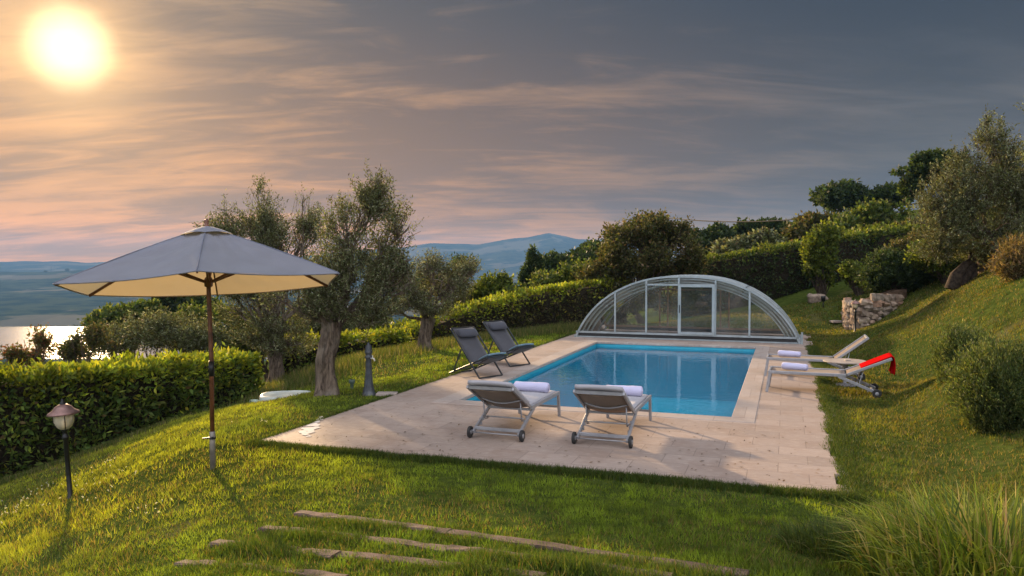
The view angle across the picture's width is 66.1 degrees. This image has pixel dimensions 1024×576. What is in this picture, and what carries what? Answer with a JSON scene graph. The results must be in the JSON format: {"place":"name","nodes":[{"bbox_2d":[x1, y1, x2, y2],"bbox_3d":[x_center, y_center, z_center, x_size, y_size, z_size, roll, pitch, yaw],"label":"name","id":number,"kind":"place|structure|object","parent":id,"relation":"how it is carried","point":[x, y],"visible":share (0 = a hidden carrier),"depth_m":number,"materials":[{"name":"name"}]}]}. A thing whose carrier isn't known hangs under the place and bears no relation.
{"place":"outdoors","nodes":[
{"label":"outdoors","id":0,"kind":"place"},
{"bbox_2d":[0,327,357,358],"bbox_3d":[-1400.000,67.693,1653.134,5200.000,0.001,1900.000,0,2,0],"label":"lake","id":1,"kind":"structure","parent":0,"point":[10,335],"depth_m":1292.16,"materials":[{"name":"white liquid"}]},
{"bbox_2d":[0,320,628,485],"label":"rough grass","id":2,"kind":"structure","parent":0,"point":[303,377],"depth_m":18.41,"materials":[{"name":"green plant"}]},
{"bbox_2d":[0,203,1023,575],"bbox_3d":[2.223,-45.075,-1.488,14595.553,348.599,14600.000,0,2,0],"label":"ground","id":3,"kind":"structure","parent":0,"point":[32,293],"depth_m":8.86,"materials":[{"name":"green plant"}]},
{"bbox_2d":[0,322,60,367],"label":"leafy shrub","id":4,"kind":"object","parent":3,"relation":"on","point":[26,354],"visible":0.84,"depth_m":18.95,"materials":[{"name":"green plant"}]},
{"bbox_2d":[46,399,80,498],"bbox_3d":[-5.231,1.905,9.243,0.356,1.222,0.356,-4,2,0],"label":"garden lamp","id":5,"kind":"object","parent":3,"relation":"on","point":[62,410],"visible":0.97,"depth_m":9.22,"materials":[{"name":"black metal"}]},
{"bbox_2d":[50,314,123,363],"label":"leafy shrub","id":6,"kind":"object","parent":3,"relation":"on","point":[73,350],"visible":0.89,"depth_m":20.99,"materials":[{"name":"green plant"}]},
{"bbox_2d":[77,298,164,359],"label":"round tree","id":7,"kind":"object","parent":3,"relation":"on","point":[114,311],"visible":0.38,"depth_m":41.47,"materials":[{"name":"green plant"}]},
{"bbox_2d":[0,420,266,522],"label":"clover flowers","id":8,"kind":"object","parent":3,"relation":"on","point":[81,489],"visible":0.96,"depth_m":9.46,"materials":[{"name":"white plant"}]},
{"bbox_2d":[0,341,267,478],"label":"laurel hedge","id":9,"kind":"object","parent":3,"relation":"on","point":[110,398],"visible":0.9,"depth_m":14.78,"materials":[{"name":"green plant"}]},
{"bbox_2d":[51,303,237,362],"bbox_3d":[-10.778,2.286,23.004,5.528,3.732,2.688,0,2,0],"label":"olive tree","id":10,"kind":"object","parent":3,"relation":"on","point":[191,334],"visible":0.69,"depth_m":22.56,"materials":[{"name":"green plant"}]},
{"bbox_2d":[148,295,222,352],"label":"dark tree","id":11,"kind":"object","parent":3,"relation":"on","point":[172,303],"visible":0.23,"depth_m":45.43,"materials":[{"name":"green plant"}]},
{"bbox_2d":[53,219,339,469],"bbox_3d":[-3.225,0.627,8.400,2.932,2.732,2.861,0,2,0],"label":"garden umbrella","id":12,"kind":"object","parent":3,"relation":"on","point":[207,260],"visible":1,"depth_m":8.07,"materials":[{"name":"fabric"}]},
{"bbox_2d":[162,299,258,350],"bbox_3d":[-10.028,2.071,26.022,4.076,3.517,2.298,0,2,0],"label":"leafy shrub","id":13,"kind":"object","parent":3,"relation":"on","point":[199,311],"visible":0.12,"depth_m":25.47,"materials":[{"name":"green plant"}]},
{"bbox_2d":[189,172,329,385],"bbox_3d":[-6.152,-0.155,19.528,3.724,5.384,2.268,0,2,0],"label":"olive tree","id":14,"kind":"object","parent":3,"relation":"on","point":[272,339],"visible":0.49,"depth_m":19.29,"materials":[{"name":"green plant"}]},
{"bbox_2d":[174,559,348,575],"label":"timber sleeper","id":15,"kind":"object","parent":3,"relation":"on","point":[305,572],"visible":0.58,"depth_m":5.04,"materials":[{"name":"brown wood"}]},
{"bbox_2d":[220,316,314,381],"bbox_3d":[-7.772,2.094,24.997,3.384,2.640,2.178,0,2,0],"label":"leafy shrub","id":16,"kind":"object","parent":3,"relation":"on","point":[244,347],"visible":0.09,"depth_m":24.73,"materials":[{"name":"green plant"}]},
{"bbox_2d":[208,539,341,558],"bbox_3d":[-1.755,1.934,5.743,1.320,0.279,0.124,1,2,33],"label":"timber sleeper","id":17,"kind":"object","parent":3,"relation":"on","point":[324,554],"visible":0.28,"depth_m":5.46,"materials":[{"name":"brown wood"}]},
{"bbox_2d":[259,390,310,401],"bbox_3d":[-4.436,2.149,15.479,1.000,0.150,0.840,0,2,-12],"label":"tank cover","id":18,"kind":"object","parent":3,"relation":"on","point":[269,396],"visible":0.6,"depth_m":15.41,"materials":[{"name":"white plastic"}]},
{"bbox_2d":[285,297,374,343],"bbox_3d":[-6.459,1.614,26.961,3.238,2.982,2.119,0,2,13],"label":"olive tree","id":19,"kind":"object","parent":3,"relation":"on","point":[316,326],"visible":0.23,"depth_m":26.66,"materials":[{"name":"green plant"}]},
{"bbox_2d":[251,159,426,396],"bbox_3d":[-2.826,-0.134,13.343,2.819,4.183,1.719,0,2,0],"label":"olive tree","id":20,"kind":"object","parent":3,"relation":"on","point":[385,269],"visible":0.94,"depth_m":13.15,"materials":[{"name":"green plant"}]},
{"bbox_2d":[265,322,414,374],"bbox_3d":[-4.702,1.984,21.968,4.303,1.940,1.715,-2,2,-39],"label":"laurel hedge","id":21,"kind":"object","parent":3,"relation":"on","point":[349,343],"visible":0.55,"depth_m":21.62,"materials":[{"name":"green plant"}]},
{"bbox_2d":[349,379,354,387],"bbox_3d":[-2.869,1.731,14.114,0.110,0.180,0.107,0,2,0],"label":"stub light","id":22,"kind":"object","parent":3,"relation":"on","point":[351,381],"visible":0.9,"depth_m":14.09,"materials":[{"name":"grey metal"}]},
{"bbox_2d":[257,525,448,553],"bbox_3d":[-1.228,1.911,5.901,1.805,0.244,0.123,1,2,30],"label":"timber sleeper","id":23,"kind":"object","parent":3,"relation":"on","point":[414,543],"visible":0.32,"depth_m":5.65,"materials":[{"name":"brown wood"}]},
{"bbox_2d":[293,510,451,532],"bbox_3d":[-1.151,1.907,6.305,1.540,0.195,0.120,1,2,29],"label":"timber sleeper","id":24,"kind":"object","parent":3,"relation":"on","point":[317,514],"visible":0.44,"depth_m":6.49,"materials":[{"name":"brown wood"}]},
{"bbox_2d":[362,342,397,395],"bbox_3d":[-2.205,1.344,13.084,0.585,0.890,0.230,0,2,0],"label":"standpipe post","id":25,"kind":"object","parent":3,"relation":"on","point":[368,389],"visible":0.99,"depth_m":13.03,"materials":[{"name":"metal"}]},
{"bbox_2d":[359,311,421,337],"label":"leafy shrub","id":26,"kind":"object","parent":3,"relation":"on","point":[398,324],"visible":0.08,"depth_m":28.65,"materials":[{"name":"green plant"}]},
{"bbox_2d":[317,549,546,575],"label":"timber sleeper","id":27,"kind":"object","parent":3,"relation":"on","point":[361,555],"visible":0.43,"depth_m":5.23,"materials":[{"name":"brown wood"}]},
{"bbox_2d":[386,247,484,349],"bbox_3d":[-2.099,0.340,20.140,2.886,2.823,1.658,-1,2,-19],"label":"olive tree","id":28,"kind":"object","parent":3,"relation":"on","point":[427,309],"visible":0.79,"depth_m":20.14,"materials":[{"name":"green plant"}]},
{"bbox_2d":[415,251,480,303],"bbox_3d":[-2.599,0.654,30.818,2.924,4.221,2.819,-1,2,-36],"label":"scrub tree","id":29,"kind":"object","parent":3,"relation":"on","point":[453,261],"visible":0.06,"depth_m":30.86,"materials":[{"name":"green plant"}]},
{"bbox_2d":[161,514,773,575],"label":"tufted grass","id":30,"kind":"structure","parent":3,"relation":"on","point":[584,564],"depth_m":5.25,"materials":[{"name":"green plant"}]},
{"bbox_2d":[439,269,521,306],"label":"vine tree","id":31,"kind":"object","parent":3,"relation":"on","point":[489,285],"visible":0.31,"depth_m":32.57,"materials":[{"name":"green plant"}]},
{"bbox_2d":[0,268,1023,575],"bbox_3d":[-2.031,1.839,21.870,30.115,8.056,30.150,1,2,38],"label":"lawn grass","id":32,"kind":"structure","parent":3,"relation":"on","point":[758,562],"depth_m":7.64,"materials":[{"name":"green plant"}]},
{"bbox_2d":[401,275,635,343],"bbox_3d":[0.363,0.820,26.823,8.596,2.633,1.640,-1,2,-29],"label":"clipped hedge","id":33,"kind":"object","parent":3,"relation":"on","point":[571,301],"visible":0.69,"depth_m":26.50,"materials":[{"name":"green plant"}]},
{"bbox_2d":[516,243,545,286],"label":"cypress","id":34,"kind":"object","parent":3,"relation":"on","point":[533,259],"visible":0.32,"depth_m":39.78,"materials":[{"name":"green plant"}]},
{"bbox_2d":[502,254,595,295],"bbox_3d":[1.647,0.429,30.851,4.129,3.573,2.852,0,2,0],"label":"vine tree","id":35,"kind":"object","parent":3,"relation":"on","point":[563,274],"visible":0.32,"depth_m":30.51,"materials":[{"name":"green plant"}]},
{"bbox_2d":[445,544,672,575],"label":"timber sleeper","id":36,"kind":"object","parent":3,"relation":"on","point":[456,548],"visible":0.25,"depth_m":5.39,"materials":[{"name":"brown wood"}]},
{"bbox_2d":[238,333,890,504],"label":"edge grass","id":37,"kind":"structure","parent":3,"relation":"on","point":[844,451],"depth_m":8.54,"materials":[{"name":"green plant"}]},
{"bbox_2d":[539,245,601,273],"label":"round tree","id":38,"kind":"object","parent":3,"relation":"on","point":[553,259],"visible":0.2,"depth_m":47.27,"materials":[{"name":"green plant"}]},
{"bbox_2d":[402,522,749,575],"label":"timber sleeper","id":39,"kind":"object","parent":3,"relation":"on","point":[537,544],"visible":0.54,"depth_m":5.50,"materials":[{"name":"brown wood"}]},
{"bbox_2d":[579,237,628,251],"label":"ridge tree","id":40,"kind":"object","parent":3,"relation":"on","point":[591,243],"visible":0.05,"depth_m":57.52,"materials":[{"name":"green plant"}]},
{"bbox_2d":[570,207,714,323],"bbox_3d":[4.804,-0.727,28.364,5.422,4.388,3.486,0,2,0],"label":"broadleaf tree","id":41,"kind":"object","parent":3,"relation":"on","point":[654,239],"visible":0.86,"depth_m":28.03,"materials":[{"name":"green plant"}]},
{"bbox_2d":[689,222,743,254],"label":"ridge tree","id":42,"kind":"object","parent":3,"relation":"on","point":[714,231],"visible":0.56,"depth_m":61.07,"materials":[{"name":"green plant"}]},
{"bbox_2d":[673,239,814,318],"bbox_3d":[10.021,-0.462,32.366,7.020,3.732,2.281,0,2,-9],"label":"clipped hedge","id":43,"kind":"object","parent":3,"relation":"on","point":[773,271],"visible":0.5,"depth_m":31.67,"materials":[{"name":"green plant"}]},
{"bbox_2d":[709,225,788,254],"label":"bush","id":44,"kind":"object","parent":3,"relation":"on","point":[762,234],"visible":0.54,"depth_m":45.12,"materials":[{"name":"green plant"}]},
{"bbox_2d":[733,216,784,235],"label":"ridge tree","id":45,"kind":"object","parent":3,"relation":"on","point":[740,228],"visible":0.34,"depth_m":62.99,"materials":[{"name":"green plant"}]},
{"bbox_2d":[783,211,811,225],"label":"ridge tree","id":46,"kind":"object","parent":3,"relation":"on","point":[785,223],"visible":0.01,"depth_m":74.89,"materials":[{"name":"green plant"}]},
{"bbox_2d":[780,208,838,241],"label":"bush","id":47,"kind":"object","parent":3,"relation":"on","point":[800,227],"visible":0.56,"depth_m":49.12,"materials":[{"name":"green plant"}]},
{"bbox_2d":[807,293,828,302],"bbox_3d":[11.114,0.406,28.597,0.720,0.426,0.560,0,2,0],"label":"boulder","id":48,"kind":"object","parent":3,"relation":"on","point":[813,298],"visible":0.66,"depth_m":28.41,"materials":[{"name":"stone"}]},
{"bbox_2d":[798,220,843,294],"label":"sapling","id":49,"kind":"object","parent":3,"relation":"on","point":[819,250],"visible":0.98,"depth_m":28.93,"materials":[{"name":"green plant"}]},
{"bbox_2d":[821,296,825,306],"bbox_3d":[10.753,0.500,27.198,0.160,0.450,0.156,0,2,0],"label":"spotlight","id":50,"kind":"object","parent":3,"relation":"on","point":[823,298],"visible":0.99,"depth_m":27.14,"materials":[{"name":"black metal"}]},
{"bbox_2d":[829,320,841,322],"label":"stepping slab","id":51,"kind":"structure","parent":3,"relation":"on","point":[835,321],"depth_m":25.38,"materials":[{"name":"stone"}]},
{"bbox_2d":[808,178,869,212],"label":"ridge tree","id":52,"kind":"object","parent":3,"relation":"on","point":[836,196],"visible":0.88,"depth_m":70.90,"materials":[{"name":"green plant"}]},
{"bbox_2d":[823,358,864,386],"bbox_3d":[6.024,1.533,14.243,0.750,0.445,0.750,0,2,0],"label":"side table","id":53,"kind":"object","parent":3,"relation":"on","point":[845,364],"visible":0.88,"depth_m":14.19,"materials":[{"name":"grey paint"}]},
{"bbox_2d":[801,222,895,240],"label":"bush","id":54,"kind":"object","parent":3,"relation":"on","point":[866,225],"visible":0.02,"depth_m":35.72,"materials":[{"name":"green plant"}]},
{"bbox_2d":[837,259,866,295],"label":"leafy bush","id":55,"kind":"object","parent":3,"relation":"on","point":[846,268],"visible":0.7,"depth_m":27.40,"materials":[{"name":"green plant"}]},
{"bbox_2d":[851,299,860,330],"bbox_3d":[10.289,0.839,23.583,0.285,1.030,0.285,0,2,0],"label":"garden lamp","id":56,"kind":"object","parent":3,"relation":"on","point":[857,306],"visible":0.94,"depth_m":23.56,"materials":[{"name":"black metal"}]},
{"bbox_2d":[816,196,915,229],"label":"bush","id":57,"kind":"object","parent":3,"relation":"on","point":[868,213],"visible":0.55,"depth_m":43.13,"materials":[{"name":"green plant"}]},
{"bbox_2d":[813,221,925,282],"bbox_3d":[14.650,-1.409,32.827,5.378,2.918,1.837,-1,2,-17],"label":"clipped hedge","id":58,"kind":"object","parent":3,"relation":"on","point":[858,244],"visible":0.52,"depth_m":32.17,"materials":[{"name":"green plant"}]},
{"bbox_2d":[840,287,906,329],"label":"retaining wall","id":59,"kind":"structure","parent":3,"relation":"on","point":[873,308],"depth_m":24.09,"materials":[{"name":"stone"}]},
{"bbox_2d":[861,180,914,210],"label":"ridge tree","id":60,"kind":"object","parent":3,"relation":"on","point":[885,191],"visible":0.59,"depth_m":69.14,"materials":[{"name":"green plant"}]},
{"bbox_2d":[851,243,942,293],"bbox_3d":[12.543,-0.501,25.596,2.962,1.954,2.331,0,2,0],"label":"round bush","id":61,"kind":"object","parent":3,"relation":"on","point":[883,269],"visible":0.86,"depth_m":24.98,"materials":[{"name":"green plant"}]},
{"bbox_2d":[861,213,932,228],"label":"bush","id":62,"kind":"object","parent":3,"relation":"on","point":[911,222],"visible":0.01,"depth_m":39.46,"materials":[{"name":"green plant"}]},
{"bbox_2d":[883,225,947,259],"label":"leafy bush","id":63,"kind":"object","parent":3,"relation":"on","point":[911,235],"visible":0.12,"depth_m":27.68,"materials":[{"name":"green plant"}]},
{"bbox_2d":[888,147,967,201],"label":"ridge tree","id":64,"kind":"object","parent":3,"relation":"on","point":[917,166],"visible":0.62,"depth_m":44.57,"materials":[{"name":"green plant"}]},
{"bbox_2d":[902,235,966,283],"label":"leafy bush","id":65,"kind":"object","parent":3,"relation":"on","point":[915,261],"visible":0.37,"depth_m":23.84,"materials":[{"name":"green plant"}]},
{"bbox_2d":[944,251,977,289],"bbox_3d":[11.230,-0.388,19.664,0.868,1.061,0.383,0,2,-9],"label":"boulder","id":66,"kind":"object","parent":3,"relation":"on","point":[962,273],"visible":0.76,"depth_m":19.52,"materials":[{"name":"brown stone"}]},
{"bbox_2d":[902,104,1023,272],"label":"olive tree","id":67,"kind":"object","parent":3,"relation":"on","point":[958,191],"visible":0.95,"depth_m":18.79,"materials":[{"name":"green plant"}]},
{"bbox_2d":[926,318,999,383],"bbox_3d":[6.765,1.122,11.711,1.342,1.406,0.926,-1,2,-29],"label":"rosemary bush","id":68,"kind":"object","parent":3,"relation":"on","point":[945,347],"visible":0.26,"depth_m":11.54,"materials":[{"name":"green plant"}]},
{"bbox_2d":[937,329,1023,434],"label":"rosemary bush","id":69,"kind":"object","parent":3,"relation":"on","point":[986,386],"visible":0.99,"depth_m":9.39,"materials":[{"name":"green plant"}]},
{"bbox_2d":[976,235,1012,272],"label":"bush","id":70,"kind":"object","parent":3,"relation":"on","point":[982,269],"depth_m":19.93,"materials":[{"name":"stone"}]},
{"bbox_2d":[983,231,1023,282],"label":"dry bush","id":71,"kind":"object","parent":3,"relation":"on","point":[1008,260],"visible":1,"depth_m":16.11,"materials":[{"name":"brown plant"}]},
{"bbox_2d":[1012,96,1023,171],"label":"olive tree","id":72,"kind":"object","parent":3,"relation":"on","point":[1021,152],"visible":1,"depth_m":15.79,"materials":[{"name":"green plant"}]},
{"bbox_2d":[0,0,1023,262],"label":"sky","id":73,"kind":"structure","parent":0,"point":[123,123],"materials":[{"name":"grey"}]},
{"bbox_2d":[265,329,854,491],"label":"patio","id":74,"kind":"structure","parent":0,"point":[787,410],"depth_m":10.05,"materials":[{"name":"stone"}]},
{"bbox_2d":[298,416,322,436],"bbox_3d":[-2.655,1.847,10.553,0.260,0.001,1.328,0,2,0],"label":"dried spill","id":75,"kind":"object","parent":74,"relation":"on","point":[305,430],"visible":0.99,"depth_m":10.38,"materials":[{"name":"white"}]},
{"bbox_2d":[449,326,507,378],"bbox_3d":[-0.658,1.240,15.274,0.658,0.917,1.122,-2,3,-44],"label":"deck chair","id":76,"kind":"object","parent":74,"relation":"on","point":[471,346],"visible":0.98,"depth_m":15.33,"materials":[{"name":"fabric"}]},
{"bbox_2d":[478,352,505,360],"bbox_3d":[-0.378,1.306,14.990,0.460,0.173,0.301,-2,3,-44],"label":"folded towel","id":77,"kind":"object","parent":76,"relation":"on","point":[498,353],"visible":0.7,"depth_m":14.88,"materials":[{"name":"fabric"}]},
{"bbox_2d":[482,320,534,366],"bbox_3d":[-0.087,1.185,16.938,0.658,0.917,1.122,-2,3,-44],"label":"deck chair","id":78,"kind":"object","parent":74,"relation":"on","point":[503,340],"visible":0.93,"depth_m":17.00,"materials":[{"name":"fabric"}]},
{"bbox_2d":[509,343,533,350],"bbox_3d":[0.194,1.251,16.654,0.460,0.173,0.301,-2,3,-44],"label":"folded towel","id":79,"kind":"object","parent":78,"relation":"on","point":[526,344],"visible":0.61,"depth_m":16.55,"materials":[{"name":"fabric"}]},
{"bbox_2d":[466,380,560,441],"bbox_3d":[0.061,1.475,10.442,0.732,0.769,1.953,1,2,20],"label":"sun lounger","id":80,"kind":"object","parent":74,"relation":"on","point":[499,395],"visible":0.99,"depth_m":9.86,"materials":[{"name":"grey paint"}]},
{"bbox_2d":[513,381,549,392],"bbox_3d":[0.278,1.392,11.078,0.528,0.145,0.152,1,2,20],"label":"rolled towel","id":81,"kind":"object","parent":80,"relation":"on","point":[543,387],"visible":0.83,"depth_m":11.01,"materials":[{"name":"white fabric"}]},
{"bbox_2d":[433,340,769,422],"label":"swimming pool","id":82,"kind":"structure","parent":74,"relation":"in","point":[717,382],"depth_m":20.59,"materials":[{"name":"liquid"}]},
{"bbox_2d":[571,384,651,447],"bbox_3d":[1.324,1.486,10.113,0.732,0.769,1.953,1,2,19],"label":"sun lounger","id":83,"kind":"object","parent":74,"relation":"on","point":[607,400],"visible":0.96,"depth_m":9.50,"materials":[{"name":"grey paint"}]},
{"bbox_2d":[608,385,642,396],"bbox_3d":[1.527,1.402,10.753,0.528,0.145,0.152,1,2,16],"label":"rolled towel","id":84,"kind":"object","parent":83,"relation":"on","point":[633,390],"visible":0.48,"depth_m":10.66,"materials":[{"name":"white fabric"}]},
{"bbox_2d":[574,275,802,343],"bbox_3d":[5.204,0.533,23.214,6.310,1.829,2.630,1,2,19],"label":"pool enclosure","id":85,"kind":"object","parent":74,"relation":"on","point":[598,317],"visible":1,"depth_m":22.59,"materials":[{"name":"silver metal"}]},
{"bbox_2d":[678,284,714,335],"bbox_3d":[5.123,0.608,21.893,0.995,1.400,0.078,1,2,19],"label":"sliding door","id":86,"kind":"structure","parent":85,"relation":"in","point":[679,286],"depth_m":21.89,"materials":[{"name":"silver metal"}]},
{"bbox_2d":[764,334,868,379],"bbox_3d":[5.842,1.296,15.181,1.857,0.813,0.732,1,2,19],"label":"sun lounger","id":87,"kind":"object","parent":74,"relation":"on","point":[848,348],"visible":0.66,"depth_m":15.12,"materials":[{"name":"grey paint"}]},
{"bbox_2d":[778,350,800,356],"bbox_3d":[5.402,1.283,15.334,0.446,0.125,0.130,1,2,34],"label":"rolled towel","id":88,"kind":"object","parent":87,"relation":"on","point":[782,353],"visible":1,"depth_m":15.29,"materials":[{"name":"white fabric"}]},
{"bbox_2d":[765,358,891,397],"bbox_3d":[5.314,1.434,13.289,1.946,0.662,0.732,1,2,21],"label":"sun lounger","id":89,"kind":"object","parent":74,"relation":"on","point":[852,370],"visible":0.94,"depth_m":13.22,"materials":[{"name":"grey paint"}]},
{"bbox_2d":[781,362,807,370],"bbox_3d":[4.837,1.345,13.466,0.446,0.125,0.130,1,2,35],"label":"rolled towel","id":90,"kind":"object","parent":89,"relation":"on","point":[793,366],"visible":1,"depth_m":13.43,"materials":[{"name":"white fabric"}]},
{"bbox_2d":[859,353,895,374],"bbox_3d":[6.035,1.241,13.008,0.522,0.315,0.540,1,2,21],"label":"red towel","id":91,"kind":"object","parent":89,"relation":"on","point":[892,369],"visible":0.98,"depth_m":12.85,"materials":[{"name":"red fabric"}]},
{"bbox_2d":[299,352,830,486],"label":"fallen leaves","id":92,"kind":"object","parent":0,"point":[598,461],"visible":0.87,"depth_m":9.30,"materials":[{"name":"brown plant"}]},
{"bbox_2d":[642,202,922,221],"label":"overhead cable","id":93,"kind":"object","parent":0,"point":[754,221],"visible":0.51,"depth_m":56.77,"materials":[{"name":"black metal"}]},
{"bbox_2d":[761,505,879,560],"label":"ornamental grass","id":94,"kind":"object","parent":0,"point":[791,538],"depth_m":5.64,"materials":[{"name":"green plant"}]},
{"bbox_2d":[804,474,1023,575],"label":"ornamental grass","id":95,"kind":"object","parent":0,"point":[954,542],"depth_m":4.79,"materials":[{"name":"green plant"}]}
]}

